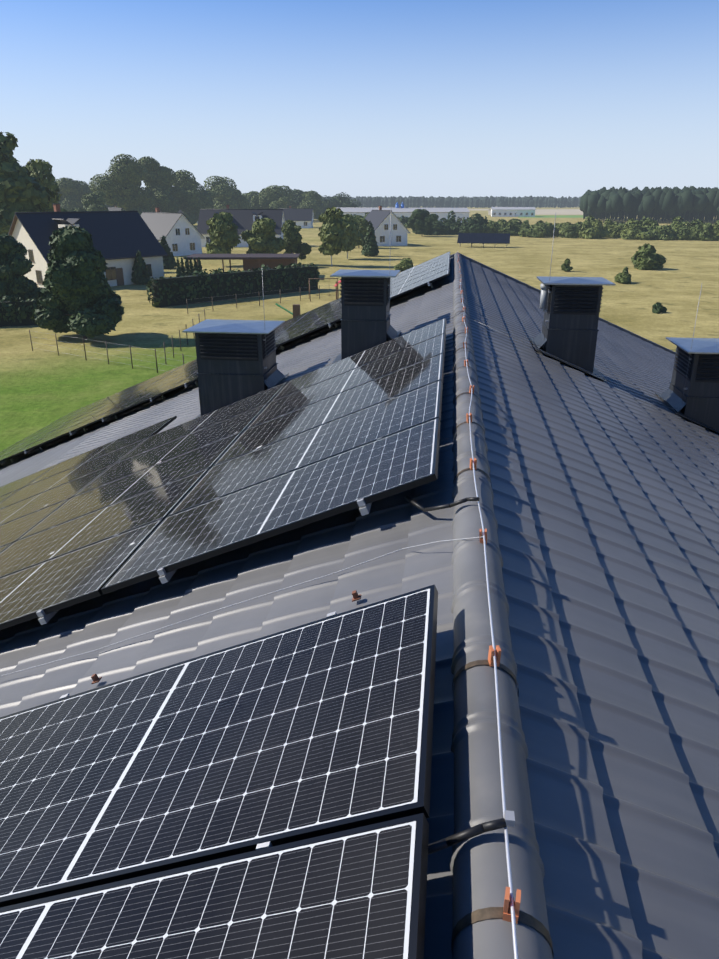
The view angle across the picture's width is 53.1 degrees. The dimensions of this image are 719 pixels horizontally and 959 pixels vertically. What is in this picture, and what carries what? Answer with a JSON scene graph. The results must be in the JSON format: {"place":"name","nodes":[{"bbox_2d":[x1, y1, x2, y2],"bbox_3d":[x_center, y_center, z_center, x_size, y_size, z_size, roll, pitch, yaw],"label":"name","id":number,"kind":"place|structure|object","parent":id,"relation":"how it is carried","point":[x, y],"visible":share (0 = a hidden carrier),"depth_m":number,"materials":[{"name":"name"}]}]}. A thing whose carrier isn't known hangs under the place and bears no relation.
{"place":"outdoors","nodes":[
{"label":"outdoors","id":0,"kind":"place"},
{"bbox_2d":[140,207,204,255],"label":"white house","id":1,"kind":"structure","parent":0,"point":[181,233],"depth_m":136.40,"materials":[{"name":"white"}]},
{"bbox_2d":[197,205,284,246],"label":"dark house","id":2,"kind":"structure","parent":0,"point":[244,219],"depth_m":161.85,"materials":[{"name":"white"}]},
{"bbox_2d":[278,206,313,227],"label":"house","id":3,"kind":"structure","parent":0,"point":[303,217],"depth_m":265.75,"materials":[{"name":"white"}]},
{"bbox_2d":[0,206,718,451],"bbox_3d":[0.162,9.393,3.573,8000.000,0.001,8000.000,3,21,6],"label":"ground","id":4,"kind":"structure","parent":0,"point":[41,389],"depth_m":70.90,"materials":[{"name":"green plant"}]},
{"bbox_2d":[0,295,39,326],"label":"hedge","id":5,"kind":"object","parent":4,"relation":"on","point":[17,311],"visible":0.67,"depth_m":60.73,"materials":[{"name":"green"}]},
{"bbox_2d":[0,233,44,300],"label":"pine tree","id":6,"kind":"object","parent":4,"relation":"on","point":[15,263],"visible":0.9,"depth_m":63.06,"materials":[{"name":"green plant"}]},
{"bbox_2d":[0,131,55,233],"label":"poplar tree","id":7,"kind":"object","parent":4,"relation":"on","point":[21,190],"visible":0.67,"depth_m":101.64,"materials":[{"name":"green plant"}]},
{"bbox_2d":[25,159,66,211],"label":"tall tree","id":8,"kind":"object","parent":4,"relation":"on","point":[40,170],"visible":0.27,"depth_m":118.64,"materials":[{"name":"green plant"}]},
{"bbox_2d":[54,177,92,210],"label":"tree","id":9,"kind":"object","parent":4,"relation":"on","point":[72,191],"visible":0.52,"depth_m":316.06,"materials":[{"name":"green plant"}]},
{"bbox_2d":[30,226,124,339],"bbox_3d":[-21.281,-14.733,54.106,7.324,8.266,6.837,3,21,6],"label":"pine tree","id":10,"kind":"object","parent":4,"relation":"on","point":[77,295],"visible":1,"depth_m":52.62,"materials":[{"name":"green plant"}]},
{"bbox_2d":[8,203,167,287],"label":"cream house","id":11,"kind":"structure","parent":4,"relation":"on","point":[120,239],"depth_m":88.64,"materials":[{"name":"white"}]},
{"bbox_2d":[69,191,108,210],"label":"tree","id":12,"kind":"object","parent":4,"relation":"on","point":[95,201],"visible":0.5,"depth_m":227.14,"materials":[{"name":"green plant"}]},
{"bbox_2d":[29,330,193,372],"bbox_3d":[-15.795,-8.065,46.286,17.701,1.500,0.204,14,25,31],"label":"fence","id":13,"kind":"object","parent":4,"relation":"on","point":[107,351],"depth_m":46.66,"materials":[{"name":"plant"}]},
{"bbox_2d":[108,205,120,210],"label":"house","id":14,"kind":"structure","parent":4,"relation":"on","point":[115,208],"depth_m":280.10,"materials":[{"name":"white"}]},
{"bbox_2d":[89,154,155,214],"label":"tree","id":15,"kind":"object","parent":4,"relation":"on","point":[119,186],"visible":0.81,"depth_m":258.83,"materials":[{"name":"green plant"}]},
{"bbox_2d":[131,250,150,284],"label":"conifer tree","id":16,"kind":"object","parent":4,"relation":"on","point":[140,274],"visible":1,"depth_m":90.04,"materials":[{"name":"green plant"}]},
{"bbox_2d":[138,156,180,212],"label":"tree","id":17,"kind":"object","parent":4,"relation":"on","point":[159,180],"visible":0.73,"depth_m":273.06,"materials":[{"name":"green plant"}]},
{"bbox_2d":[160,236,175,268],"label":"conifer tree","id":18,"kind":"object","parent":4,"relation":"on","point":[169,261],"visible":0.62,"depth_m":110.22,"materials":[{"name":"green plant"}]},
{"bbox_2d":[176,257,181,275],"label":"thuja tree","id":19,"kind":"object","parent":4,"relation":"on","point":[178,272],"visible":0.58,"depth_m":90.38,"materials":[{"name":"green plant"}]},
{"bbox_2d":[158,309,205,365],"bbox_3d":[-12.729,-10.449,52.400,0.121,1.500,17.364,-1,21,-1],"label":"fence","id":20,"kind":"object","parent":4,"relation":"on","point":[180,339],"visible":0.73,"depth_m":50.65,"materials":[{"name":"brown wood"}]},
{"bbox_2d":[180,258,185,275],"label":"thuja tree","id":21,"kind":"object","parent":4,"relation":"on","point":[183,272],"visible":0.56,"depth_m":91.05,"materials":[{"name":"green plant"}]},
{"bbox_2d":[185,257,190,275],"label":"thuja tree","id":22,"kind":"object","parent":4,"relation":"on","point":[187,271],"visible":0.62,"depth_m":91.66,"materials":[{"name":"green plant"}]},
{"bbox_2d":[189,257,193,274],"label":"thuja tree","id":23,"kind":"object","parent":4,"relation":"on","point":[191,268],"visible":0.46,"depth_m":92.31,"materials":[{"name":"green plant"}]},
{"bbox_2d":[170,170,216,224],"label":"tree","id":24,"kind":"object","parent":4,"relation":"on","point":[193,200],"visible":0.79,"depth_m":287.49,"materials":[{"name":"green plant"}]},
{"bbox_2d":[193,257,197,274],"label":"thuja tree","id":25,"kind":"object","parent":4,"relation":"on","point":[195,265],"visible":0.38,"depth_m":92.95,"materials":[{"name":"green plant"}]},
{"bbox_2d":[197,257,202,272],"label":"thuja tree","id":26,"kind":"object","parent":4,"relation":"on","point":[199,266],"visible":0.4,"depth_m":93.62,"materials":[{"name":"green plant"}]},
{"bbox_2d":[205,211,240,253],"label":"birch tree","id":27,"kind":"object","parent":4,"relation":"on","point":[224,236],"visible":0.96,"depth_m":112.05,"materials":[{"name":"green plant"}]},
{"bbox_2d":[199,176,250,208],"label":"tree","id":28,"kind":"object","parent":4,"relation":"on","point":[230,196],"visible":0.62,"depth_m":312.45,"materials":[{"name":"green plant"}]},
{"bbox_2d":[146,262,319,306],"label":"thuja hedge","id":29,"kind":"object","parent":4,"relation":"on","point":[202,286],"visible":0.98,"depth_m":76.79,"materials":[{"name":"green"}]},
{"bbox_2d":[183,254,299,271],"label":"carport","id":30,"kind":"object","parent":4,"relation":"on","point":[254,261],"visible":0.5,"depth_m":97.61,"materials":[{"name":"wood"}]},
{"bbox_2d":[241,191,258,200],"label":"tree","id":31,"kind":"object","parent":4,"relation":"on","point":[250,194],"visible":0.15,"depth_m":374.47,"materials":[{"name":"green plant"}]},
{"bbox_2d":[186,285,330,312],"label":"fence","id":32,"kind":"object","parent":4,"relation":"on","point":[259,298],"visible":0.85,"depth_m":72.40,"materials":[{"name":"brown wood"}]},
{"bbox_2d":[241,218,287,253],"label":"tree","id":33,"kind":"object","parent":4,"relation":"on","point":[259,238],"visible":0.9,"depth_m":112.64,"materials":[{"name":"green plant"}]},
{"bbox_2d":[250,185,293,208],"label":"tree","id":34,"kind":"object","parent":4,"relation":"on","point":[275,197],"visible":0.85,"depth_m":330.71,"materials":[{"name":"green plant"}]},
{"bbox_2d":[287,189,304,207],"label":"tree row","id":35,"kind":"object","parent":4,"relation":"on","point":[297,193],"visible":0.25,"depth_m":352.06,"materials":[{"name":"green plant"}]},
{"bbox_2d":[281,220,311,259],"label":"tree","id":36,"kind":"object","parent":4,"relation":"on","point":[292,236],"visible":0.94,"depth_m":115.60,"materials":[{"name":"green plant"}]},
{"bbox_2d":[288,190,325,219],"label":"tree","id":37,"kind":"object","parent":4,"relation":"on","point":[312,199],"visible":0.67,"depth_m":350.89,"materials":[{"name":"green plant"}]},
{"bbox_2d":[275,278,340,317],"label":"playground swing","id":38,"kind":"object","parent":4,"relation":"on","point":[296,310],"visible":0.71,"depth_m":65.04,"materials":[{"name":"red paint"}]},
{"bbox_2d":[318,206,348,265],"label":"birch tree","id":39,"kind":"object","parent":4,"relation":"on","point":[334,238],"visible":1,"depth_m":112.15,"materials":[{"name":"green plant"}]},
{"bbox_2d":[321,192,361,209],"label":"tree row","id":40,"kind":"object","parent":4,"relation":"on","point":[334,201],"visible":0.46,"depth_m":386.38,"materials":[{"name":"green plant"}]},
{"bbox_2d":[341,214,362,258],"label":"birch tree","id":41,"kind":"object","parent":4,"relation":"on","point":[354,234],"visible":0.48,"depth_m":126.50,"materials":[{"name":"green plant"}]},
{"bbox_2d":[354,215,369,247],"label":"tree","id":42,"kind":"object","parent":4,"relation":"on","point":[362,223],"visible":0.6,"depth_m":154.81,"materials":[{"name":"green plant"}]},
{"bbox_2d":[361,221,378,255],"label":"conifer tree","id":43,"kind":"object","parent":4,"relation":"on","point":[370,247],"visible":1,"depth_m":134.31,"materials":[{"name":"green plant"}]},
{"bbox_2d":[365,206,410,245],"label":"house","id":44,"kind":"structure","parent":4,"relation":"on","point":[379,219],"depth_m":164.41,"materials":[{"name":"white"}]},
{"bbox_2d":[336,207,469,222],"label":"long white hall","id":45,"kind":"object","parent":4,"relation":"on","point":[460,212],"visible":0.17,"depth_m":324.74,"materials":[{"name":"grey"}]},
{"bbox_2d":[396,202,403,207],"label":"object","id":46,"kind":"object","parent":45,"relation":"on","point":[397,205],"visible":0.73,"depth_m":328.74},
{"bbox_2d":[394,258,412,270],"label":"bush","id":47,"kind":"object","parent":4,"relation":"on","point":[404,264],"visible":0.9,"depth_m":106.42,"materials":[{"name":"green plant"}]},
{"bbox_2d":[399,215,408,225],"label":"tree","id":48,"kind":"object","parent":4,"relation":"on","point":[403,219],"visible":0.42,"depth_m":269.84,"materials":[{"name":"green plant"}]},
{"bbox_2d":[406,209,438,234],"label":"tree","id":49,"kind":"object","parent":4,"relation":"on","point":[420,220],"visible":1,"depth_m":204.87,"materials":[{"name":"green plant"}]},
{"bbox_2d":[424,220,449,234],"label":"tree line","id":50,"kind":"object","parent":4,"relation":"on","point":[440,228],"visible":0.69,"depth_m":215.46,"materials":[{"name":"green plant"}]},
{"bbox_2d":[439,211,461,233],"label":"tree","id":51,"kind":"object","parent":4,"relation":"on","point":[452,222],"visible":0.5,"depth_m":221.47,"materials":[{"name":"green plant"}]},
{"bbox_2d":[321,195,579,207],"bbox_3d":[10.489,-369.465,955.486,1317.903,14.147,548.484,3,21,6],"label":"forest","id":52,"kind":"object","parent":4,"relation":"on","point":[489,202],"visible":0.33,"depth_m":853.54,"materials":[{"name":"plant"}]},
{"bbox_2d":[455,217,460,233],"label":"tree","id":53,"kind":"object","parent":4,"relation":"on","point":[458,223],"visible":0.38,"depth_m":219.43,"materials":[{"name":"green plant"}]},
{"bbox_2d":[458,217,465,233],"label":"tree","id":54,"kind":"object","parent":4,"relation":"on","point":[463,222],"visible":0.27,"depth_m":217.68,"materials":[{"name":"green plant"}]},
{"bbox_2d":[460,217,481,232],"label":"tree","id":55,"kind":"object","parent":4,"relation":"on","point":[468,226],"visible":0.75,"depth_m":212.17,"materials":[{"name":"green plant"}]},
{"bbox_2d":[471,213,488,232],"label":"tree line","id":56,"kind":"object","parent":4,"relation":"on","point":[479,219],"visible":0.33,"depth_m":213.60,"materials":[{"name":"green plant"}]},
{"bbox_2d":[457,233,509,247],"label":"ground solar panels","id":57,"kind":"object","parent":4,"relation":"on","point":[491,238],"visible":1,"depth_m":160.54,"materials":[{"name":"blue glass"}]},
{"bbox_2d":[482,220,503,232],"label":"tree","id":58,"kind":"object","parent":4,"relation":"on","point":[492,226],"visible":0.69,"depth_m":211.68,"materials":[{"name":"green plant"}]},
{"bbox_2d":[495,219,506,226],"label":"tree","id":59,"kind":"object","parent":4,"relation":"on","point":[502,222],"visible":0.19,"depth_m":215.33,"materials":[{"name":"green plant"}]},
{"bbox_2d":[494,220,518,235],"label":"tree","id":60,"kind":"object","parent":4,"relation":"on","point":[512,229],"visible":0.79,"depth_m":210.54,"materials":[{"name":"green plant"}]},
{"bbox_2d":[491,207,535,216],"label":"hall","id":61,"kind":"structure","parent":4,"relation":"on","point":[512,211],"depth_m":440.13,"materials":[{"name":"grey"}]},
{"bbox_2d":[507,218,531,225],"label":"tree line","id":62,"kind":"object","parent":4,"relation":"on","point":[514,221],"visible":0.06,"depth_m":213.75,"materials":[{"name":"green plant"}]},
{"bbox_2d":[519,220,530,236],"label":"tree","id":63,"kind":"object","parent":4,"relation":"on","point":[525,225],"visible":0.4,"depth_m":205.63,"materials":[{"name":"green plant"}]},
{"bbox_2d":[518,224,535,236],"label":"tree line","id":64,"kind":"object","parent":4,"relation":"on","point":[522,233],"visible":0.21,"depth_m":204.66,"materials":[{"name":"green plant"}]},
{"bbox_2d":[526,220,547,237],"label":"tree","id":65,"kind":"object","parent":4,"relation":"on","point":[539,230],"visible":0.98,"depth_m":199.67,"materials":[{"name":"green plant"}]},
{"bbox_2d":[530,220,553,236],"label":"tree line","id":66,"kind":"object","parent":4,"relation":"on","point":[549,225],"visible":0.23,"depth_m":204.81,"materials":[{"name":"green plant"}]},
{"bbox_2d":[518,215,585,217],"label":"green crop field","id":67,"kind":"structure","parent":4,"relation":"on","point":[559,216],"depth_m":444.90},
{"bbox_2d":[548,222,577,236],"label":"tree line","id":68,"kind":"object","parent":4,"relation":"on","point":[560,227],"visible":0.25,"depth_m":204.66,"materials":[{"name":"green plant"}]},
{"bbox_2d":[561,258,572,271],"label":"bush","id":69,"kind":"object","parent":4,"relation":"on","point":[565,266],"visible":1,"depth_m":106.47,"materials":[{"name":"green plant"}]},
{"bbox_2d":[560,224,577,237],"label":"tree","id":70,"kind":"object","parent":4,"relation":"on","point":[569,232],"visible":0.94,"depth_m":197.87,"materials":[{"name":"green plant"}]},
{"bbox_2d":[575,221,583,235],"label":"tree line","id":71,"kind":"object","parent":4,"relation":"on","point":[578,224],"visible":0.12,"depth_m":204.39,"materials":[{"name":"green plant"}]},
{"bbox_2d":[573,221,599,238],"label":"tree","id":72,"kind":"object","parent":4,"relation":"on","point":[586,231],"visible":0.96,"depth_m":194.94,"materials":[{"name":"green plant"}]},
{"bbox_2d":[584,215,594,223],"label":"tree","id":73,"kind":"object","parent":4,"relation":"on","point":[591,219],"visible":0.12,"depth_m":205.80,"materials":[{"name":"green plant"}]},
{"bbox_2d":[591,219,609,237],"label":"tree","id":74,"kind":"object","parent":4,"relation":"on","point":[598,224],"visible":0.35,"depth_m":195.67,"materials":[{"name":"green plant"}]},
{"bbox_2d":[603,219,619,237],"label":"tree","id":75,"kind":"object","parent":4,"relation":"on","point":[607,223],"visible":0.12,"depth_m":200.78,"materials":[{"name":"green plant"}]},
{"bbox_2d":[608,224,622,237],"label":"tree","id":76,"kind":"object","parent":4,"relation":"on","point":[615,230],"visible":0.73,"depth_m":198.49,"materials":[{"name":"green plant"}]},
{"bbox_2d":[614,267,630,278],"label":"bush","id":77,"kind":"object","parent":4,"relation":"on","point":[624,270],"visible":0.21,"depth_m":92.60,"materials":[{"name":"green plant"}]},
{"bbox_2d":[615,271,630,283],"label":"bush","id":78,"kind":"object","parent":4,"relation":"on","point":[623,278],"visible":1,"depth_m":91.20,"materials":[{"name":"green plant"}]},
{"bbox_2d":[620,218,633,237],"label":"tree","id":79,"kind":"object","parent":4,"relation":"on","point":[624,227],"visible":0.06,"depth_m":194.41,"materials":[{"name":"green plant"}]},
{"bbox_2d":[621,219,653,239],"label":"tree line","id":80,"kind":"object","parent":4,"relation":"on","point":[634,229],"visible":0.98,"depth_m":190.35,"materials":[{"name":"green plant"}]},
{"bbox_2d":[579,186,718,221],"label":"forest pine","id":81,"kind":"object","parent":4,"relation":"on","point":[690,203],"visible":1,"depth_m":318.02,"materials":[{"name":"plant"}]},
{"bbox_2d":[631,243,666,269],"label":"round bush","id":82,"kind":"object","parent":4,"relation":"on","point":[646,257],"visible":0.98,"depth_m":109.04,"materials":[{"name":"green plant"}]},
{"bbox_2d":[641,217,658,227],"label":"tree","id":83,"kind":"object","parent":4,"relation":"on","point":[644,223],"visible":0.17,"depth_m":193.57,"materials":[{"name":"green plant"}]},
{"bbox_2d":[643,220,658,231],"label":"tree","id":84,"kind":"object","parent":4,"relation":"on","point":[648,227],"visible":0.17,"depth_m":190.49,"materials":[{"name":"green plant"}]},
{"bbox_2d":[652,302,666,313],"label":"bush","id":85,"kind":"object","parent":4,"relation":"on","point":[658,307],"visible":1,"depth_m":67.92,"materials":[{"name":"green plant"}]},
{"bbox_2d":[648,225,677,239],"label":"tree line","id":86,"kind":"object","parent":4,"relation":"on","point":[659,232],"visible":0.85,"depth_m":188.46,"materials":[{"name":"green plant"}]},
{"bbox_2d":[666,216,686,239],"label":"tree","id":87,"kind":"object","parent":4,"relation":"on","point":[675,219],"visible":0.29,"depth_m":190.00,"materials":[{"name":"green plant"}]},
{"bbox_2d":[672,221,689,238],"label":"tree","id":88,"kind":"object","parent":4,"relation":"on","point":[683,233],"visible":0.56,"depth_m":188.42,"materials":[{"name":"green plant"}]},
{"bbox_2d":[674,229,698,239],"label":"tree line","id":89,"kind":"object","parent":4,"relation":"on","point":[690,235],"visible":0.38,"depth_m":187.48,"materials":[{"name":"green plant"}]},
{"bbox_2d":[686,219,698,238],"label":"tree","id":90,"kind":"object","parent":4,"relation":"on","point":[693,223],"visible":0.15,"depth_m":188.28,"materials":[{"name":"green plant"}]},
{"bbox_2d":[688,223,713,240],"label":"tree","id":91,"kind":"object","parent":4,"relation":"on","point":[702,230],"visible":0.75,"depth_m":185.33,"materials":[{"name":"green plant"}]},
{"bbox_2d":[705,224,718,240],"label":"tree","id":92,"kind":"object","parent":4,"relation":"on","point":[715,233],"visible":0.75,"depth_m":184.50,"materials":[{"name":"green plant"}]},
{"bbox_2d":[0,0,718,198],"label":"sky","id":93,"kind":"structure","parent":0,"point":[373,98],"materials":[{"name":"blue"}]},
{"bbox_2d":[450,253,552,958],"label":"roof ridge cap","id":94,"kind":"object","parent":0,"point":[478,867],"visible":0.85,"depth_m":2.03,"materials":[{"name":"tile"}]},
{"bbox_2d":[405,252,553,958],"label":"lightning wire clips","id":95,"kind":"object","parent":94,"relation":"attached to","point":[509,911],"visible":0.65,"depth_m":1.67,"materials":[{"name":"orange plastic"},{"name":"metal wire"}]},
{"bbox_2d":[488,209,582,214],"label":"sand field","id":96,"kind":"structure","parent":0,"point":[558,211],"depth_m":577.71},
{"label":"building walls","id":97,"kind":"object","parent":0,"visible":0},
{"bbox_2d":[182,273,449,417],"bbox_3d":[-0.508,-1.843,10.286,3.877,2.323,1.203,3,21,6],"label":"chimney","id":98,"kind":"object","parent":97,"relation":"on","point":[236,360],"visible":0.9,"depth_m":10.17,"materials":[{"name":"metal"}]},
{"bbox_2d":[330,209,462,362],"bbox_3d":[0.510,-2.529,9.777,1.802,2.209,1.003,3,21,6],"label":"chimney","id":99,"kind":"object","parent":97,"relation":"on","point":[365,302],"visible":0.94,"depth_m":9.65,"materials":[{"name":"metal"}]},
{"bbox_2d":[479,214,615,381],"bbox_3d":[2.354,-2.386,9.592,1.922,2.213,1.003,3,21,6],"label":"chimney","id":100,"kind":"object","parent":97,"relation":"on","point":[569,332],"visible":0.94,"depth_m":9.38,"materials":[{"name":"metal"}]},
{"bbox_2d":[539,283,549,312],"bbox_3d":[2.446,-2.382,9.475,0.154,0.378,0.122,3,21,6],"label":"metal pipe","id":101,"kind":"object","parent":100,"relation":"attached to","point":[544,296],"visible":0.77,"depth_m":9.43,"materials":[{"name":"grey metal"}]},
{"bbox_2d":[450,254,675,353],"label":"roof edge trim","id":102,"kind":"structure","parent":97,"relation":"on","point":[539,291],"depth_m":19.93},
{"bbox_2d":[0,405,138,486],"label":"roof tiles","id":103,"kind":"object","parent":102,"relation":"attached to","point":[35,460],"visible":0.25,"depth_m":15.71,"materials":[{"name":"tile"}]},
{"bbox_2d":[0,251,450,958],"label":"solar panels","id":104,"kind":"object","parent":103,"relation":"on","point":[144,815],"visible":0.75,"depth_m":2.39,"materials":[{"name":"glass"}]},
{"bbox_2d":[0,267,434,849],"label":"solar panel clamps","id":105,"kind":"object","parent":104,"relation":"attached to","point":[166,577],"visible":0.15,"depth_m":4.21,"materials":[{"name":"metal"}]},
{"bbox_2d":[0,257,453,958],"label":"roof tiles","id":106,"kind":"object","parent":102,"relation":"attached to","point":[324,547],"visible":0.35,"depth_m":3.85,"materials":[{"name":"tile"}]},
{"bbox_2d":[0,536,482,683],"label":"cable on tiles","id":107,"kind":"object","parent":106,"relation":"on","point":[96,679],"visible":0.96,"depth_m":3.50,"materials":[{"name":"silver metal"}]},
{"bbox_2d":[462,257,718,958],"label":"roof tiles","id":108,"kind":"object","parent":102,"relation":"attached to","point":[605,500],"visible":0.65,"depth_m":3.10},
{"bbox_2d":[464,285,718,432],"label":"chimney","id":109,"kind":"object","parent":97,"relation":"on","point":[691,393],"visible":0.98,"depth_m":9.54,"materials":[{"name":"metal"}]}
]}

